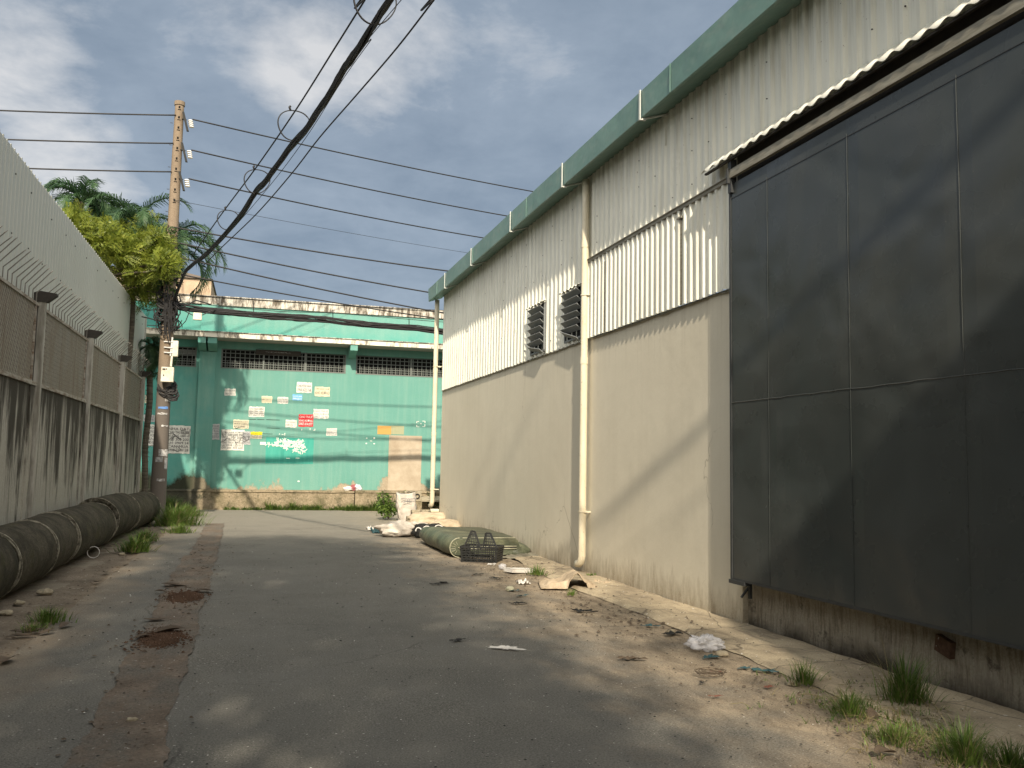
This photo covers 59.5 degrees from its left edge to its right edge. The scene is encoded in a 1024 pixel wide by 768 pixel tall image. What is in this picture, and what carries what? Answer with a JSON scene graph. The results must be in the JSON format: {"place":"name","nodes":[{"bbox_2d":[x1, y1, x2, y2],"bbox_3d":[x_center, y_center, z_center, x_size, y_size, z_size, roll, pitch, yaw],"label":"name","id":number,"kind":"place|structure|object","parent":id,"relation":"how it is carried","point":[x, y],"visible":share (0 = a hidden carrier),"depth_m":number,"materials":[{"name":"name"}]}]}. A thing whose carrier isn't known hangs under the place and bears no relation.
{"place":"outdoors","nodes":[
{"label":"outdoors","id":0,"kind":"place"},
{"bbox_2d":[0,514,168,656],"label":"verge","id":1,"kind":"structure","parent":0,"point":[81,577],"depth_m":10.77,"materials":[{"name":"soil"}]},
{"bbox_2d":[0,534,20,598],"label":"concrete pipe","id":2,"kind":"object","parent":1,"relation":"on","point":[10,562],"visible":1,"depth_m":9.58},
{"bbox_2d":[0,520,57,595],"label":"concrete pipe","id":3,"kind":"object","parent":1,"relation":"on","point":[35,543],"visible":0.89,"depth_m":10.71,"materials":[{"name":"concrete"}]},
{"bbox_2d":[14,621,53,633],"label":"grass tuft","id":4,"kind":"object","parent":1,"relation":"on","point":[31,626],"visible":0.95,"depth_m":8.19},
{"bbox_2d":[36,588,54,594],"bbox_3d":[-5.428,2.412,10.413,0.194,0.077,0.135,2,-5,-16],"label":"stone","id":5,"kind":"object","parent":1,"relation":"on","point":[46,591],"visible":1,"depth_m":10.38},
{"bbox_2d":[15,512,78,578],"bbox_3d":[-6.533,2.219,12.332,0.844,0.819,1.557,2,-5,-16],"label":"concrete pipe","id":6,"kind":"object","parent":1,"relation":"on","point":[63,529],"visible":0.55,"depth_m":12.36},
{"bbox_2d":[19,606,77,625],"bbox_3d":[-4.482,2.199,8.580,0.506,0.171,0.591,-3,-7,40],"label":"grass tuft","id":7,"kind":"object","parent":1,"relation":"on","point":[46,616],"visible":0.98,"depth_m":8.58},
{"bbox_2d":[35,502,116,565],"bbox_3d":[-7.175,2.420,14.657,0.886,0.831,3.105,2,-5,-16],"label":"concrete pipe","id":8,"kind":"object","parent":1,"relation":"on","point":[95,523],"visible":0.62,"depth_m":14.44,"materials":[{"name":"concrete"}]},
{"bbox_2d":[78,492,140,537],"bbox_3d":[-7.981,2.615,17.692,0.895,0.851,2.713,2,-5,-16],"label":"concrete pipe","id":9,"kind":"object","parent":1,"relation":"on","point":[124,507],"visible":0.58,"depth_m":17.37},
{"bbox_2d":[104,491,160,533],"bbox_3d":[-8.694,2.918,20.541,0.810,0.811,3.003,2,-5,-13],"label":"concrete pipe","id":10,"kind":"object","parent":1,"relation":"on","point":[149,503],"visible":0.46,"depth_m":20.47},
{"bbox_2d":[103,532,163,553],"bbox_3d":[-6.453,2.681,15.252,1.518,0.348,1.059,1,-5,-4],"label":"grass tuft","id":11,"kind":"object","parent":1,"relation":"on","point":[135,545],"visible":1,"depth_m":15.20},
{"bbox_2d":[127,526,165,541],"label":"grass tuft","id":12,"kind":"object","parent":1,"relation":"on","point":[142,534],"visible":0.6,"depth_m":17.19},
{"bbox_2d":[127,220,228,300],"bbox_3d":[-9.717,-0.525,25.129,3.150,8.452,2.934,2,-5,-16],"label":"palm tree","id":13,"kind":"object","parent":1,"relation":"on","point":[186,236],"visible":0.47,"depth_m":25.39,"materials":[{"name":"green plant"}]},
{"bbox_2d":[20,533,526,618],"bbox_3d":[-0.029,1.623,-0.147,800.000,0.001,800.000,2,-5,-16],"label":"ground","id":14,"kind":"structure","parent":0,"point":[52,584],"depth_m":11.69,"materials":[{"name":"soil"}]},
{"bbox_2d":[0,132,146,373],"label":"hoarding","id":15,"kind":"object","parent":14,"relation":"on","point":[36,220],"visible":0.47,"depth_m":15.64,"materials":[{"name":"metal"}]},
{"bbox_2d":[0,226,150,524],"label":"perimeter fence","id":16,"kind":"object","parent":14,"relation":"on","point":[71,412],"visible":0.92,"depth_m":15.35,"materials":[{"name":"concrete"}]},
{"bbox_2d":[62,198,188,315],"bbox_3d":[-10.594,-0.674,23.575,3.815,8.480,3.652,4,-6,-34],"label":"leafy tree","id":17,"kind":"object","parent":14,"relation":"on","point":[147,258],"visible":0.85,"depth_m":23.30,"materials":[{"name":"green plant"}]},
{"bbox_2d":[117,273,216,295],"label":"beige outbuilding","id":18,"kind":"structure","parent":14,"relation":"on","point":[189,285],"depth_m":35.35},
{"bbox_2d":[142,100,216,517],"bbox_3d":[-9.207,-2.032,24.213,2.367,11.496,1.012,0,-5,10],"label":"utility pole","id":19,"kind":"object","parent":14,"relation":"on","point":[166,389],"visible":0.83,"depth_m":23.91,"materials":[{"name":"concrete"}]},
{"bbox_2d":[0,110,175,115],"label":"power cable","id":20,"kind":"object","parent":19,"relation":"attached to","point":[89,113],"visible":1,"depth_m":23.68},
{"bbox_2d":[8,139,172,143],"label":"power cable","id":21,"kind":"object","parent":19,"relation":"attached to","point":[90,141],"visible":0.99,"depth_m":23.67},
{"bbox_2d":[29,168,171,172],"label":"power cable","id":22,"kind":"object","parent":19,"relation":"attached to","point":[98,170],"visible":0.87,"depth_m":23.66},
{"bbox_2d":[173,0,393,300],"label":"cable bundle","id":23,"kind":"object","parent":19,"relation":"attached to","point":[344,68],"visible":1,"depth_m":13.16,"materials":[{"name":"rubber"}]},
{"bbox_2d":[244,165,269,193],"bbox_3d":[-4.513,-3.611,15.864,0.460,0.517,0.052,3,-6,-24],"label":"cable ring","id":24,"kind":"object","parent":23,"relation":"attached to","point":[253,166],"visible":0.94,"depth_m":15.83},
{"bbox_2d":[192,0,365,255],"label":"power cable","id":25,"kind":"object","parent":23,"relation":"hanging from","point":[359,2],"visible":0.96,"depth_m":13.41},
{"bbox_2d":[277,105,308,140],"bbox_3d":[-3.382,-4.037,13.896,0.502,0.557,0.053,3,-6,-24],"label":"cable ring","id":26,"kind":"object","parent":23,"relation":"attached to","point":[289,107],"visible":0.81,"depth_m":13.83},
{"bbox_2d":[353,0,396,24],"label":"cable ring","id":27,"kind":"object","parent":23,"relation":"attached to","point":[360,16],"visible":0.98,"depth_m":10.83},
{"bbox_2d":[146,291,443,310],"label":"power cable","id":28,"kind":"object","parent":19,"relation":"attached to","point":[295,302],"visible":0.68,"depth_m":25.65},
{"bbox_2d":[177,242,427,292],"bbox_3d":[-3.147,-2.970,26.283,12.736,1.144,0.040,3,-6,-20],"label":"power cable","id":29,"kind":"object","parent":19,"relation":"attached to","point":[303,269],"visible":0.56,"depth_m":25.27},
{"bbox_2d":[172,302,442,334],"bbox_3d":[-4.246,-1.688,25.781,10.503,0.530,0.125,3,-6,-20],"label":"cable bundle","id":30,"kind":"object","parent":19,"relation":"attached to","point":[296,317],"visible":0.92,"depth_m":25.21,"materials":[{"name":"rubber"}]},
{"bbox_2d":[176,301,439,321],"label":"power cable","id":31,"kind":"object","parent":19,"relation":"attached to","point":[302,312],"visible":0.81,"depth_m":25.24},
{"bbox_2d":[178,273,442,319],"bbox_3d":[-4.068,-2.314,26.137,11.027,0.820,0.034,3,-6,-23],"label":"power cable","id":32,"kind":"object","parent":19,"relation":"attached to","point":[309,298],"visible":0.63,"depth_m":25.43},
{"bbox_2d":[174,227,447,270],"bbox_3d":[-2.801,-3.616,26.436,13.464,0.624,0.040,3,-6,-20],"label":"power cable","id":33,"kind":"object","parent":19,"relation":"attached to","point":[310,250],"visible":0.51,"depth_m":25.37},
{"bbox_2d":[178,256,443,313],"bbox_3d":[-3.363,-2.483,26.179,12.269,1.372,0.040,3,-6,-20],"label":"power cable","id":34,"kind":"object","parent":19,"relation":"attached to","point":[311,287],"visible":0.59,"depth_m":25.31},
{"bbox_2d":[176,200,465,252],"bbox_3d":[-3.417,-4.847,30.295,0.011,1.051,16.710,-4,-7,43],"label":"power cable","id":35,"kind":"object","parent":19,"relation":"attached to","point":[319,227],"visible":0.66,"depth_m":27.77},
{"bbox_2d":[189,178,483,237],"bbox_3d":[-1.147,-5.545,32.192,0.038,1.618,21.770,-4,-7,44],"label":"power cable","id":36,"kind":"object","parent":19,"relation":"attached to","point":[331,209],"visible":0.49,"depth_m":27.63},
{"bbox_2d":[191,149,506,215],"bbox_3d":[-0.325,-6.396,32.498,23.195,1.782,0.038,6,-7,-43],"label":"power cable","id":37,"kind":"object","parent":19,"relation":"attached to","point":[343,183],"visible":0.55,"depth_m":27.82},
{"bbox_2d":[192,119,532,191],"bbox_3d":[0.579,-7.362,32.838,24.859,2.074,0.038,6,-7,-41],"label":"power cable","id":38,"kind":"object","parent":19,"relation":"attached to","point":[355,155],"visible":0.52,"depth_m":27.96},
{"bbox_2d":[136,293,443,509],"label":"turquoise building","id":39,"kind":"structure","parent":14,"relation":"on","point":[377,403],"depth_m":30.28,"materials":[{"name":"paint"}]},
{"bbox_2d":[148,424,154,445],"bbox_3d":[-11.714,1.656,28.956,0.335,0.712,0.016,2,-5,-16],"label":"poster","id":40,"kind":"object","parent":39,"relation":"attached to","point":[151,436],"visible":0.44,"depth_m":28.98,"materials":[{"name":"white paper"}]},
{"bbox_2d":[145,347,196,366],"bbox_3d":[-12.136,-0.956,29.194,3.530,0.670,0.250,2,-5,-16],"label":"window","id":41,"kind":"structure","parent":39,"relation":"in","point":[186,360],"depth_m":29.59,"materials":[{"name":"metal"}]},
{"bbox_2d":[168,425,190,453],"bbox_3d":[-10.866,1.807,29.184,0.722,0.924,0.016,2,-5,-16],"label":"poster","id":42,"kind":"object","parent":39,"relation":"attached to","point":[179,438],"visible":0.96,"depth_m":29.20,"materials":[{"name":"white paper"}]},
{"bbox_2d":[212,424,219,439],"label":"poster","id":43,"kind":"object","parent":39,"relation":"attached to","point":[215,432],"visible":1,"depth_m":29.52,"materials":[{"name":"grey paper"}]},
{"bbox_2d":[224,388,235,395],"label":"poster","id":44,"kind":"object","parent":39,"relation":"attached to","point":[230,392],"visible":1,"depth_m":29.75,"materials":[{"name":"white paper"}]},
{"bbox_2d":[221,429,244,450],"bbox_3d":[-9.240,1.853,29.642,0.754,0.696,0.016,2,-5,-16],"label":"poster","id":45,"kind":"object","parent":39,"relation":"attached to","point":[231,439],"visible":1,"depth_m":29.64,"materials":[{"name":"white paper"}]},
{"bbox_2d":[233,419,248,428],"bbox_3d":[-8.996,1.333,29.750,0.503,0.313,0.015,2,-5,-16],"label":"poster","id":46,"kind":"object","parent":39,"relation":"attached to","point":[241,424],"visible":1,"depth_m":29.75,"materials":[{"name":"beige paper"}]},
{"bbox_2d":[242,431,250,444],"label":"poster","id":47,"kind":"object","parent":39,"relation":"attached to","point":[246,437],"visible":1,"depth_m":29.77,"materials":[{"name":"grey paper"}]},
{"bbox_2d":[249,406,264,416],"bbox_3d":[-8.530,0.929,29.927,0.518,0.365,0.008,2,-5,-16],"label":"poster","id":48,"kind":"object","parent":39,"relation":"attached to","point":[256,411],"visible":1,"depth_m":29.93,"materials":[{"name":"white paper"}]},
{"bbox_2d":[256,349,300,355],"bbox_3d":[-7.882,-1.052,30.253,1.474,0.164,0.034,2,-5,-16],"label":"notice board","id":49,"kind":"object","parent":39,"relation":"attached to","point":[278,352],"visible":1,"depth_m":30.24,"materials":[{"name":"metal"}]},
{"bbox_2d":[221,349,345,373],"bbox_3d":[-7.725,-0.764,30.431,4.100,0.670,0.250,2,-5,-16],"label":"window","id":50,"kind":"structure","parent":39,"relation":"in","point":[230,358],"depth_m":30.43,"materials":[{"name":"metal"}]},
{"bbox_2d":[285,420,296,427],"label":"poster","id":51,"kind":"object","parent":39,"relation":"attached to","point":[291,423],"visible":1,"depth_m":30.20,"materials":[{"name":"white paper"}]},
{"bbox_2d":[296,382,311,392],"bbox_3d":[-7.051,0.119,30.416,0.518,0.370,0.008,2,-5,-16],"label":"poster","id":52,"kind":"object","parent":39,"relation":"attached to","point":[303,387],"visible":1,"depth_m":30.42,"materials":[{"name":"white paper"}]},
{"bbox_2d":[298,414,313,426],"bbox_3d":[-6.976,1.237,30.342,0.498,0.434,0.008,2,-5,-16],"label":"poster","id":53,"kind":"object","parent":39,"relation":"attached to","point":[305,420],"visible":1,"depth_m":30.34,"materials":[{"name":"red paper"}]},
{"bbox_2d":[313,409,328,418],"bbox_3d":[-6.499,1.020,30.497,0.520,0.337,0.008,2,-5,-16],"label":"poster","id":54,"kind":"object","parent":39,"relation":"attached to","point":[320,413],"visible":1,"depth_m":30.50,"materials":[{"name":"white paper"}]},
{"bbox_2d":[315,387,329,396],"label":"poster","id":55,"kind":"object","parent":39,"relation":"attached to","point":[322,391],"visible":1,"depth_m":30.57,"materials":[{"name":"beige paper"}]},
{"bbox_2d":[326,428,336,435],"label":"poster","id":56,"kind":"object","parent":39,"relation":"attached to","point":[331,432],"visible":1,"depth_m":30.55,"materials":[{"name":"white paper"}]},
{"bbox_2d":[343,484,361,490],"bbox_3d":[-5.423,3.507,30.428,0.651,0.238,0.236,2,-5,-16],"label":"rag bundle","id":57,"kind":"object","parent":39,"relation":"on","point":[353,487],"visible":0.99,"depth_m":30.36,"materials":[{"name":"white fabric"}]},
{"bbox_2d":[356,355,441,377],"bbox_3d":[-3.569,-0.584,31.597,3.860,0.670,0.250,2,-5,-16],"label":"window","id":58,"kind":"structure","parent":39,"relation":"in","point":[366,365],"depth_m":31.47,"materials":[{"name":"metal"}]},
{"bbox_2d":[387,435,421,490],"bbox_3d":[-3.722,2.748,31.135,1.150,1.906,0.018,2,-5,-16],"label":"blocked doorway","id":59,"kind":"structure","parent":39,"relation":"in","point":[405,452],"depth_m":31.12,"materials":[{"name":"paint"}]},
{"bbox_2d":[421,496,439,501],"bbox_3d":[-3.007,3.848,30.684,1.300,0.340,0.900,2,-5,-16],"label":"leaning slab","id":60,"kind":"object","parent":39,"relation":"on","point":[427,498],"depth_m":30.36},
{"bbox_2d":[428,0,1023,712],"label":"warehouse","id":61,"kind":"structure","parent":14,"relation":"on","point":[804,424],"depth_m":8.51,"materials":[{"name":"beige paint"}]},
{"bbox_2d":[729,19,1023,650],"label":"sliding door","id":62,"kind":"structure","parent":61,"relation":"in","point":[876,264],"depth_m":7.03,"materials":[{"name":"grey metal"}]},
{"bbox_3d":[9.276,-2.541,-5.490,9.330,7.800,12.000,2,-5,-16],"label":"office block","id":63,"kind":"object","parent":14,"relation":"on","visible":0},
{"bbox_2d":[194,0,400,265],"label":"power cable","id":64,"kind":"object","parent":63,"relation":"attached to","point":[328,102],"visible":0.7,"depth_m":12.33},
{"bbox_2d":[203,0,434,265],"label":"power cable","id":65,"kind":"object","parent":63,"relation":"attached to","point":[429,2],"visible":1,"depth_m":11.60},
{"bbox_2d":[0,0,737,309],"label":"sky","id":66,"kind":"structure","parent":0,"point":[500,92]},
{"bbox_2d":[403,491,421,509],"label":"block pillar","id":67,"kind":"structure","parent":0,"point":[418,499],"depth_m":29.07,"materials":[{"name":"concrete"}]},
{"bbox_2d":[0,510,997,767],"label":"road","id":68,"kind":"structure","parent":0,"point":[484,704],"depth_m":6.78,"materials":[{"name":"asphalt"}]},
{"bbox_2d":[42,175,118,227],"bbox_3d":[-11.967,-1.001,24.223,2.335,9.154,2.310,2,-5,-16],"label":"palm tree","id":69,"kind":"object","parent":68,"relation":"on","point":[82,192],"visible":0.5,"depth_m":24.25,"materials":[{"name":"green plant"}]},
{"bbox_2d":[74,200,140,252],"bbox_3d":[-11.641,-0.774,25.402,2.212,8.927,2.545,2,-5,-16],"label":"palm tree","id":70,"kind":"object","parent":68,"relation":"on","point":[92,213],"visible":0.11,"depth_m":25.15,"materials":[{"name":"green plant"}]},
{"bbox_2d":[82,192,192,368],"bbox_3d":[-10.609,-0.823,24.658,2.986,8.927,3.059,5,-6,-35],"label":"palm tree","id":71,"kind":"object","parent":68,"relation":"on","point":[144,210],"visible":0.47,"depth_m":24.57,"materials":[{"name":"green plant"}]},
{"bbox_2d":[62,523,223,767],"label":"trench patch","id":72,"kind":"object","parent":68,"relation":"on","point":[115,703],"visible":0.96,"depth_m":6.18,"materials":[{"name":"concrete"}]},
{"bbox_2d":[106,623,203,655],"bbox_3d":[-3.128,2.246,7.966,0.812,0.036,1.420,1,-5,-2],"label":"soil patch","id":73,"kind":"object","parent":72,"relation":"on","point":[157,639],"visible":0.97,"depth_m":7.87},
{"bbox_2d":[150,625,184,632],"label":"dead leaf","id":74,"kind":"object","parent":73,"relation":"on","point":[167,628],"visible":0.98,"depth_m":8.29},
{"bbox_2d":[154,586,212,606],"bbox_3d":[-3.823,2.459,10.468,0.621,0.038,1.623,2,-5,-16],"label":"soil patch","id":75,"kind":"object","parent":72,"relation":"on","point":[184,596],"visible":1,"depth_m":10.33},
{"bbox_2d":[138,336,179,491],"bbox_3d":[-10.800,1.183,26.666,1.831,5.293,1.305,5,-6,-36],"label":"palm tree","id":76,"kind":"object","parent":68,"relation":"on","point":[152,355],"visible":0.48,"depth_m":26.87,"materials":[{"name":"plant"}]},
{"bbox_2d":[160,522,196,533],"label":"grass tuft","id":77,"kind":"object","parent":68,"relation":"on","point":[180,529],"visible":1,"depth_m":19.39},
{"bbox_2d":[165,492,194,511],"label":"grass tuft","id":78,"kind":"object","parent":68,"relation":"on","point":[169,502],"visible":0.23,"depth_m":26.89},
{"bbox_2d":[146,503,223,526],"bbox_3d":[-8.196,3.093,21.712,2.466,0.634,2.428,5,-6,-34],"label":"grass tuft","id":79,"kind":"object","parent":68,"relation":"on","point":[176,515],"visible":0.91,"depth_m":21.50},
{"bbox_2d":[171,503,206,515],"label":"grass tuft","id":80,"kind":"object","parent":68,"relation":"on","point":[190,509],"visible":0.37,"depth_m":25.22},
{"bbox_2d":[223,505,262,509],"bbox_3d":[-8.734,4.008,29.174,1.419,0.181,0.515,2,-5,-16],"label":"weed strip","id":81,"kind":"object","parent":68,"relation":"on","point":[244,508],"visible":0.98,"depth_m":29.13,"materials":[{"name":"green plant"}]},
{"bbox_2d":[262,499,325,509],"bbox_3d":[-7.210,3.931,29.600,2.472,0.467,1.057,2,-5,-16],"label":"weed strip","id":82,"kind":"object","parent":68,"relation":"on","point":[288,507],"visible":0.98,"depth_m":29.51,"materials":[{"name":"green plant"}]},
{"bbox_2d":[342,501,396,510],"bbox_3d":[-4.532,3.996,30.057,2.394,0.516,1.204,1,-5,-4],"label":"weed strip","id":83,"kind":"object","parent":68,"relation":"on","point":[351,507],"visible":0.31,"depth_m":29.86,"materials":[{"name":"green plant"}]},
{"bbox_2d":[375,491,397,519],"bbox_3d":[-3.555,3.436,25.497,0.857,0.849,0.797,-3,-7,40],"label":"weed bush","id":84,"kind":"object","parent":68,"relation":"on","point":[385,507],"visible":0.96,"depth_m":25.35,"materials":[{"name":"green plant"}]},
{"bbox_2d":[372,520,414,536],"bbox_3d":[-2.537,3.173,19.739,0.924,0.353,0.715,6,-7,-43],"label":"lying sack","id":85,"kind":"object","parent":68,"relation":"on","point":[399,528],"visible":0.93,"depth_m":19.48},
{"bbox_2d":[396,492,416,520],"bbox_3d":[-2.920,3.391,24.812,0.592,0.790,0.450,2,-5,-16],"label":"upright sack","id":86,"kind":"object","parent":68,"relation":"on","point":[405,504],"visible":0.83,"depth_m":24.70,"materials":[{"name":"grey"}]},
{"bbox_2d":[407,512,445,523],"bbox_3d":[-2.097,3.493,23.191,1.262,0.356,1.036,2,-5,-16],"label":"tan bag","id":87,"kind":"object","parent":68,"relation":"on","point":[428,517],"visible":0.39,"depth_m":22.82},
{"bbox_2d":[411,523,444,536],"bbox_3d":[-1.766,3.189,19.547,0.903,0.314,0.600,2,-5,-16],"label":"black bag","id":88,"kind":"object","parent":68,"relation":"on","point":[415,532],"visible":0.45,"depth_m":19.38,"materials":[{"name":"black"}]},
{"bbox_2d":[430,519,460,526],"bbox_3d":[-1.608,3.365,21.369,0.866,0.299,0.918,2,-5,-16],"label":"tan bag","id":89,"kind":"object","parent":68,"relation":"on","point":[449,522],"visible":0.5,"depth_m":21.14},
{"bbox_2d":[419,526,523,557],"bbox_3d":[-0.857,2.949,16.969,1.366,0.359,3.028,2,-5,-16],"label":"tarp","id":90,"kind":"object","parent":68,"relation":"on","point":[449,540],"visible":0.86,"depth_m":15.91,"materials":[{"name":"green fabric"}]},
{"bbox_2d":[460,530,503,562],"bbox_3d":[-0.497,2.699,14.953,0.650,0.513,0.490,0,-5,12],"label":"plastic crate","id":91,"kind":"object","parent":68,"relation":"on","point":[465,550],"visible":1,"depth_m":14.82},
{"bbox_2d":[1,543,1014,767],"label":"leaf crumbs","id":92,"kind":"object","parent":68,"relation":"on","point":[144,650],"visible":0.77,"depth_m":8.39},
{"bbox_2d":[489,645,526,649],"bbox_3d":[-0.038,2.288,7.784,0.351,0.022,0.091,0,-5,16],"label":"scrap","id":93,"kind":"object","parent":68,"relation":"on","point":[505,647],"visible":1,"depth_m":7.79,"materials":[{"name":"paper"}]},
{"bbox_2d":[504,568,534,572],"bbox_3d":[0.118,2.788,13.426,0.442,0.083,0.220,5,-6,-36],"label":"foam board","id":94,"kind":"object","parent":68,"relation":"on","point":[517,570],"visible":0.89,"depth_m":13.31,"materials":[{"name":"white plastic"}]},
{"bbox_2d":[31,542,1012,766],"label":"dark grit","id":95,"kind":"object","parent":68,"relation":"on","point":[511,644],"visible":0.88,"depth_m":7.39,"materials":[{"name":"black"}]},
{"bbox_2d":[526,565,553,575],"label":"grass tuft","id":96,"kind":"object","parent":68,"relation":"on","point":[537,571],"visible":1,"depth_m":13.03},
{"bbox_2d":[694,667,726,676],"bbox_3d":[1.535,2.228,6.926,0.263,0.035,0.185,2,-5,-16],"label":"wire nest","id":97,"kind":"object","parent":68,"relation":"on","point":[711,673],"visible":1,"depth_m":6.88,"materials":[{"name":"metal"}]},
{"bbox_2d":[818,688,891,719],"bbox_3d":[2.185,2.071,5.889,0.445,0.178,0.486,5,-7,-40],"label":"grass tuft","id":98,"kind":"object","parent":68,"relation":"on","point":[852,708],"visible":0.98,"depth_m":5.83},
{"bbox_2d":[867,706,878,721],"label":"dead leaf","id":99,"kind":"object","parent":68,"relation":"on","point":[871,712],"visible":0.79,"depth_m":5.80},
{"bbox_2d":[733,654,1023,767],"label":"dry thatch","id":100,"kind":"object","parent":68,"relation":"on","point":[914,734],"visible":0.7,"depth_m":5.62,"materials":[{"name":"beige plant"}]},
{"bbox_2d":[746,666,1013,767],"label":"weeds","id":101,"kind":"object","parent":68,"relation":"on","point":[887,717],"visible":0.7,"depth_m":5.55,"materials":[{"name":"green plant"}]},
{"bbox_2d":[874,745,895,752],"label":"dead leaf","id":102,"kind":"object","parent":68,"relation":"on","point":[877,748],"visible":0.98,"depth_m":5.05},
{"bbox_2d":[839,717,943,753],"bbox_3d":[2.242,2.040,5.280,0.499,0.134,0.505,5,-7,-38],"label":"grass tuft","id":103,"kind":"object","parent":68,"relation":"on","point":[895,734],"visible":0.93,"depth_m":5.29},
{"bbox_2d":[919,712,1008,767],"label":"grass tuft","id":104,"kind":"object","parent":68,"relation":"on","point":[966,747],"visible":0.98,"depth_m":4.91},
{"bbox_2d":[962,733,1023,767],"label":"grass tuft","id":105,"kind":"object","parent":68,"relation":"on","point":[1012,758],"visible":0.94,"depth_m":4.84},
{"bbox_2d":[515,556,1023,759],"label":"pavement","id":106,"kind":"structure","parent":0,"point":[777,652],"depth_m":7.52,"materials":[{"name":"concrete"}]},
{"bbox_2d":[492,552,539,558],"bbox_3d":[0.002,3.005,15.972,0.979,0.092,1.251,2,-5,-16],"label":"grey sheet","id":107,"kind":"object","parent":106,"relation":"on","point":[511,556],"visible":0.3,"depth_m":15.54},
{"bbox_2d":[512,542,530,554],"bbox_3d":[-0.042,2.948,16.175,0.683,0.245,1.103,2,-5,-16],"label":"cushion","id":108,"kind":"object","parent":106,"relation":"on","point":[527,549],"visible":0.2,"depth_m":15.78,"materials":[{"name":"green fabric"}]},
{"bbox_2d":[538,569,597,588],"bbox_3d":[0.753,2.580,11.960,0.780,0.208,0.752,1,-5,-1],"label":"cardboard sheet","id":109,"kind":"object","parent":106,"relation":"on","point":[563,581],"visible":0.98,"depth_m":11.70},
{"bbox_2d":[778,656,833,687],"bbox_3d":[2.199,2.126,6.697,0.477,0.216,0.489,1,-5,5],"label":"grass tuft","id":110,"kind":"object","parent":106,"relation":"on","point":[804,677],"visible":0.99,"depth_m":6.67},
{"bbox_2d":[865,647,956,706],"bbox_3d":[2.749,2.006,6.198,0.636,0.385,0.708,2,-5,-16],"label":"grass tuft","id":111,"kind":"object","parent":106,"relation":"on","point":[906,689],"visible":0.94,"depth_m":6.13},
{"bbox_2d":[845,635,1012,758],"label":"tall stalks","id":112,"kind":"object","parent":106,"relation":"on","point":[916,678],"visible":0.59,"depth_m":6.28,"materials":[{"name":"green plant"}]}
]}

